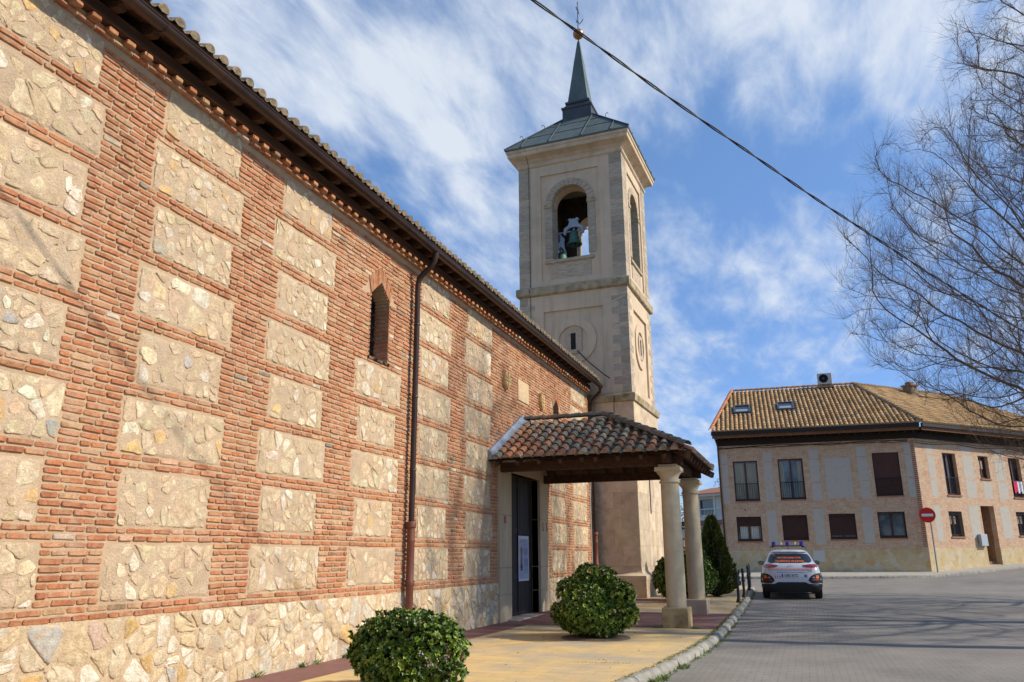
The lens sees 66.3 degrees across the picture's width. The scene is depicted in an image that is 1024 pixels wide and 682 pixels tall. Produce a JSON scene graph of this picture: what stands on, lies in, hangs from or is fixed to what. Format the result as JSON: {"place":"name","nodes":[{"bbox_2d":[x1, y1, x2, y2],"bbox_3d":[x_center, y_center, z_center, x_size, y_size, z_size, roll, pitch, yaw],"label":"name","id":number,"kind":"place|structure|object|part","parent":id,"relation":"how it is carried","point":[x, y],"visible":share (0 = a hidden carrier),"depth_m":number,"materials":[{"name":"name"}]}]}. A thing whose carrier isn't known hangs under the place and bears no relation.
{"place":"outdoors","nodes":[
{"label":"outdoors","id":0,"kind":"place"},
{"bbox_2d":[235,624,527,681],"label":"maroon paving path","id":1,"kind":"structure","parent":0,"point":[315,670],"depth_m":10.95,"materials":[{"name":"red tile"}]},
{"bbox_2d":[299,586,747,681],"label":"pavement","id":2,"kind":"structure","parent":0,"point":[536,659],"depth_m":12.63,"materials":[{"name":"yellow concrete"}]},
{"bbox_2d":[346,607,471,681],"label":"shrub","id":3,"kind":"object","parent":2,"relation":"on","point":[420,644],"visible":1,"depth_m":8.88,"materials":[{"name":"green plant"}]},
{"bbox_2d":[504,2,663,597],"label":"bell tower","id":4,"kind":"structure","parent":2,"relation":"on","point":[583,161],"depth_m":30.50,"materials":[{"name":"stone"}]},
{"bbox_2d":[558,234,566,258],"bbox_3d":[2.054,-3.504,32.846,0.899,1.974,2.610,-6,-16,21],"label":"church bell","id":5,"kind":"object","parent":4,"relation":"in","point":[562,253],"visible":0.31,"depth_m":32.78,"materials":[{"name":"green metal"}]},
{"bbox_2d":[556,217,587,248],"bbox_3d":[2.480,-4.286,31.348,1.800,1.362,0.620,-6,-16,21],"label":"church bell","id":6,"kind":"object","parent":4,"relation":"hanging from","point":[574,241],"visible":0.94,"depth_m":31.36,"materials":[{"name":"green metal"}]},
{"bbox_2d":[571,333,575,349],"bbox_3d":[2.329,0.017,29.682,0.200,0.640,0.045,-6,-16,21],"label":"slit window","id":7,"kind":"structure","parent":4,"relation":"in","point":[573,335],"depth_m":29.66,"materials":[{"name":"black glass"}]},
{"bbox_2d":[649,480,651,513],"bbox_3d":[5.126,5.686,29.084,0.017,1.400,0.113,-6,-16,21],"label":"slit window","id":8,"kind":"structure","parent":4,"relation":"in","point":[649,480],"depth_m":29.05,"materials":[{"name":"beige"}]},
{"bbox_2d":[561,634,630,640],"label":"planting soil","id":9,"kind":"structure","parent":2,"relation":"on","point":[617,637],"depth_m":14.58,"materials":[{"name":"brown soil"}]},
{"bbox_2d":[549,562,640,637],"bbox_3d":[1.543,5.003,15.136,1.685,1.438,1.619,3,-16,-13],"label":"shrub","id":10,"kind":"object","parent":9,"relation":"on","point":[594,601],"visible":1,"depth_m":14.69,"materials":[{"name":"green plant"}]},
{"bbox_2d":[488,411,713,628],"bbox_3d":[2.493,4.340,19.816,4.859,5.310,5.077,-6,-16,19],"label":"porch","id":11,"kind":"object","parent":2,"relation":"on","point":[612,447],"visible":1,"depth_m":18.82,"materials":[{"name":"stone"}]},
{"bbox_2d":[497,611,729,628],"bbox_3d":[2.480,6.761,19.105,5.299,0.057,3.800,-6,-16,19],"label":"maroon paving band","id":12,"kind":"object","parent":2,"relation":"on","point":[708,621],"visible":0.41,"depth_m":18.57,"materials":[{"name":"concrete"}]},
{"bbox_2d":[635,598,666,600],"bbox_3d":[3.853,8.440,25.628,3.300,0.015,1.000,-6,-16,19],"label":"maroon paving band","id":13,"kind":"object","parent":2,"relation":"on","point":[652,599],"visible":0.26,"depth_m":25.40,"materials":[{"name":"stone"}]},
{"bbox_2d":[652,550,719,598],"bbox_3d":[5.468,7.404,24.824,2.105,1.612,2.097,-6,-16,19],"label":"shrub","id":14,"kind":"object","parent":2,"relation":"on","point":[659,582],"visible":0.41,"depth_m":24.43,"materials":[{"name":"green plant"}]},
{"bbox_2d":[701,514,740,596],"bbox_3d":[6.981,7.368,26.889,1.535,2.852,1.574,-6,-16,19],"label":"cypress","id":15,"kind":"object","parent":2,"relation":"on","point":[715,548],"visible":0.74,"depth_m":26.59,"materials":[{"name":"green plant"}]},
{"bbox_2d":[735,571,741,602],"bbox_3d":[6.886,7.488,23.924,0.170,0.930,0.170,-6,-16,19],"label":"bollard","id":16,"kind":"object","parent":2,"relation":"on","point":[737,583],"visible":0.99,"depth_m":23.88,"materials":[{"name":"grey metal"}]},
{"bbox_2d":[741,568,746,596],"bbox_3d":[7.702,8.047,26.111,0.170,0.930,0.170,-6,-16,19],"label":"bollard","id":17,"kind":"object","parent":2,"relation":"on","point":[743,582],"visible":0.96,"depth_m":26.07,"materials":[{"name":"grey metal"}]},
{"bbox_2d":[151,0,1023,526],"label":"sky","id":18,"kind":"structure","parent":0,"point":[425,99],"materials":[{"name":"blue"}]},
{"bbox_2d":[531,0,1023,331],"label":"overhead cable","id":19,"kind":"object","parent":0,"point":[574,29],"visible":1,"depth_m":10.33,"materials":[{"name":"black plastic"}]},
{"bbox_2d":[659,568,1023,681],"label":"road","id":20,"kind":"structure","parent":0,"point":[965,628],"depth_m":16.05,"materials":[{"name":"grey asphalt"}]},
{"bbox_2d":[251,587,798,681],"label":"grass weeds","id":21,"kind":"object","parent":20,"relation":"on","point":[658,679],"depth_m":12.03,"materials":[{"name":"green plant"}]},
{"bbox_2d":[615,586,754,681],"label":"kerb","id":22,"kind":"structure","parent":20,"relation":"on","point":[711,641],"depth_m":12.55,"materials":[{"name":"stone"}]},
{"bbox_2d":[746,565,750,590],"bbox_3d":[8.944,8.964,29.694,0.170,0.930,0.170,-6,-16,19],"label":"bollard","id":23,"kind":"object","parent":22,"relation":"on","point":[748,576],"visible":1,"depth_m":29.66,"materials":[{"name":"grey metal"}]},
{"bbox_2d":[747,563,751,586],"bbox_3d":[9.583,9.461,31.634,0.170,0.930,0.170,-6,-16,19],"label":"bollard","id":24,"kind":"object","parent":22,"relation":"on","point":[748,564],"visible":0.61,"depth_m":31.60,"materials":[{"name":"grey metal"}]},
{"bbox_2d":[680,487,722,528],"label":"white house","id":25,"kind":"structure","parent":20,"relation":"on","point":[709,499],"depth_m":67.62,"materials":[{"name":"beige paint"}]},
{"bbox_2d":[758,541,822,597],"bbox_3d":[9.956,8.173,28.143,2.141,1.871,4.457,-5,-16,17],"label":"patrol car","id":26,"kind":"object","parent":20,"relation":"on","point":[790,570],"visible":1,"depth_m":26.25,"materials":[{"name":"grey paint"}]},
{"bbox_3d":[9.417,7.384,26.632,1.399,0.297,0.458,-5,-16,17],"label":"rear window","id":27,"kind":"part","parent":26,"relation":"part of","materials":[{"name":"black glass"}]},
{"bbox_2d":[739,565,1023,578],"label":"kerb","id":28,"kind":"structure","parent":20,"relation":"on","point":[918,576],"depth_m":39.82,"materials":[{"name":"concrete"}]},
{"bbox_2d":[924,0,1023,207],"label":"bare tree","id":29,"kind":"object","parent":20,"relation":"on","point":[994,70],"visible":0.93,"depth_m":18.84,"materials":[{"name":"brown plant"}]},
{"bbox_2d":[926,247,1023,499],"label":"bare tree","id":30,"kind":"object","parent":20,"relation":"on","point":[995,406],"visible":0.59,"depth_m":26.60,"materials":[{"name":"brown plant"}]},
{"bbox_2d":[739,563,1023,575],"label":"pavement","id":31,"kind":"structure","parent":0,"point":[889,573],"depth_m":41.75,"materials":[{"name":"grey concrete"}]},
{"bbox_2d":[919,507,937,571],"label":"no entry sign","id":32,"kind":"object","parent":31,"relation":"on","point":[927,515],"visible":1,"depth_m":42.22,"materials":[{"name":"red metal"}]},
{"bbox_3d":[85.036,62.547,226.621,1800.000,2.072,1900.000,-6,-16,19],"label":"ground","id":33,"kind":"structure","parent":0,"visible":0},
{"bbox_2d":[0,0,602,681],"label":"church nave","id":34,"kind":"structure","parent":33,"relation":"on","point":[260,408],"depth_m":10.14,"materials":[{"name":"brick"}]},
{"bbox_2d":[368,296,376,355],"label":"window","id":35,"kind":"structure","parent":34,"relation":"in","point":[372,319],"depth_m":14.68,"materials":[{"name":"brown glass"}]},
{"bbox_2d":[502,370,510,389],"bbox_3d":[-0.139,1.024,20.297,0.125,0.492,0.374,-6,-16,19],"label":"coat of arms","id":36,"kind":"object","parent":34,"relation":"attached to","point":[506,378],"visible":1,"depth_m":20.19},
{"bbox_2d":[511,476,532,616],"bbox_3d":[0.149,5.372,20.618,0.170,3.570,2.330,-6,-16,19],"label":"door","id":37,"kind":"structure","parent":34,"relation":"in","point":[522,602],"depth_m":20.86,"materials":[{"name":"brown wood"}]},
{"bbox_2d":[518,536,528,580],"bbox_3d":[0.314,5.777,20.848,0.014,1.150,0.820,-6,-16,19],"label":"poster","id":38,"kind":"object","parent":37,"relation":"attached to","point":[523,550],"visible":1,"depth_m":20.82,"materials":[{"name":"grey paper"}]},
{"bbox_2d":[517,379,528,404],"bbox_3d":[0.303,1.409,21.614,0.042,0.580,0.880,-6,-16,19],"label":"stone plaque","id":39,"kind":"object","parent":34,"relation":"attached to","point":[523,391],"visible":1,"depth_m":21.55,"materials":[{"name":"beige stone"}]},
{"bbox_2d":[538,393,544,410],"bbox_3d":[0.875,1.800,22.990,0.125,0.492,0.333,-6,-16,19],"label":"coat of arms","id":40,"kind":"object","parent":34,"relation":"attached to","point":[541,399],"visible":1,"depth_m":22.89},
{"bbox_2d":[680,505,702,529],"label":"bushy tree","id":41,"kind":"object","parent":33,"relation":"on","point":[682,513],"visible":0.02,"depth_m":52.90,"materials":[{"name":"green plant"}]},
{"bbox_2d":[682,529,722,551],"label":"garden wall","id":42,"kind":"structure","parent":33,"relation":"on","point":[683,533],"depth_m":47.35,"materials":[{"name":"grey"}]},
{"bbox_2d":[708,382,1023,571],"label":"corner building","id":43,"kind":"structure","parent":33,"relation":"on","point":[854,477],"depth_m":45.03,"materials":[{"name":"beige brick"}]},
{"bbox_2d":[733,461,760,501],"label":"window","id":44,"kind":"structure","parent":43,"relation":"in","point":[746,483],"depth_m":46.18,"materials":[{"name":"brown"}]},
{"bbox_2d":[736,517,762,542],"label":"window","id":45,"kind":"structure","parent":43,"relation":"in","point":[749,529],"depth_m":45.42,"materials":[{"name":"brown"}]},
{"bbox_2d":[777,458,806,500],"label":"window","id":46,"kind":"structure","parent":43,"relation":"in","point":[791,474],"depth_m":45.49,"materials":[{"name":"grey glass"}]},
{"bbox_2d":[781,515,809,540],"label":"window","id":47,"kind":"structure","parent":43,"relation":"in","point":[795,527],"depth_m":44.71,"materials":[{"name":"brown"}]},
{"bbox_2d":[817,373,833,388],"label":"air conditioner","id":48,"kind":"object","parent":43,"relation":"on","point":[824,378],"visible":1,"depth_m":51.35,"materials":[{"name":"white metal"}]},
{"bbox_2d":[828,513,857,540],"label":"window","id":49,"kind":"structure","parent":43,"relation":"in","point":[842,526],"depth_m":44.02,"materials":[{"name":"brown"}]},
{"bbox_2d":[871,452,904,496],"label":"window","id":50,"kind":"structure","parent":43,"relation":"in","point":[886,467],"depth_m":44.04,"materials":[{"name":"brown"}]},
{"bbox_2d":[877,512,908,538],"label":"window","id":51,"kind":"structure","parent":43,"relation":"in","point":[892,525],"depth_m":43.38,"materials":[{"name":"brown"}]},
{"bbox_2d":[942,453,962,496],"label":"window","id":52,"kind":"structure","parent":43,"relation":"in","point":[950,477],"depth_m":44.99,"materials":[{"name":"brown glass"}]},
{"bbox_2d":[948,511,966,537],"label":"window","id":53,"kind":"structure","parent":43,"relation":"in","point":[956,531],"depth_m":44.07,"materials":[{"name":"brown glass"}]},
{"bbox_2d":[977,456,991,479],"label":"window","id":54,"kind":"structure","parent":43,"relation":"in","point":[983,474],"depth_m":46.43,"materials":[{"name":"brown"}]},
{"bbox_2d":[980,506,1001,564],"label":"doorway","id":55,"kind":"structure","parent":43,"relation":"in","point":[985,514],"depth_m":45.71,"materials":[{"name":"wood"}]},
{"bbox_2d":[1008,458,1023,498],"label":"window","id":56,"kind":"structure","parent":43,"relation":"in","point":[1015,484],"depth_m":47.34,"materials":[{"name":"brown glass"}]},
{"bbox_2d":[1016,512,1023,536],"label":"window","id":57,"kind":"structure","parent":43,"relation":"in","point":[1019,515],"depth_m":46.60,"materials":[{"name":"brown glass"}]},
{"bbox_2d":[817,32,1023,454],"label":"bare tree","id":58,"kind":"object","parent":33,"relation":"on","point":[998,247],"visible":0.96,"depth_m":20.70,"materials":[{"name":"brown plant"}]}
]}

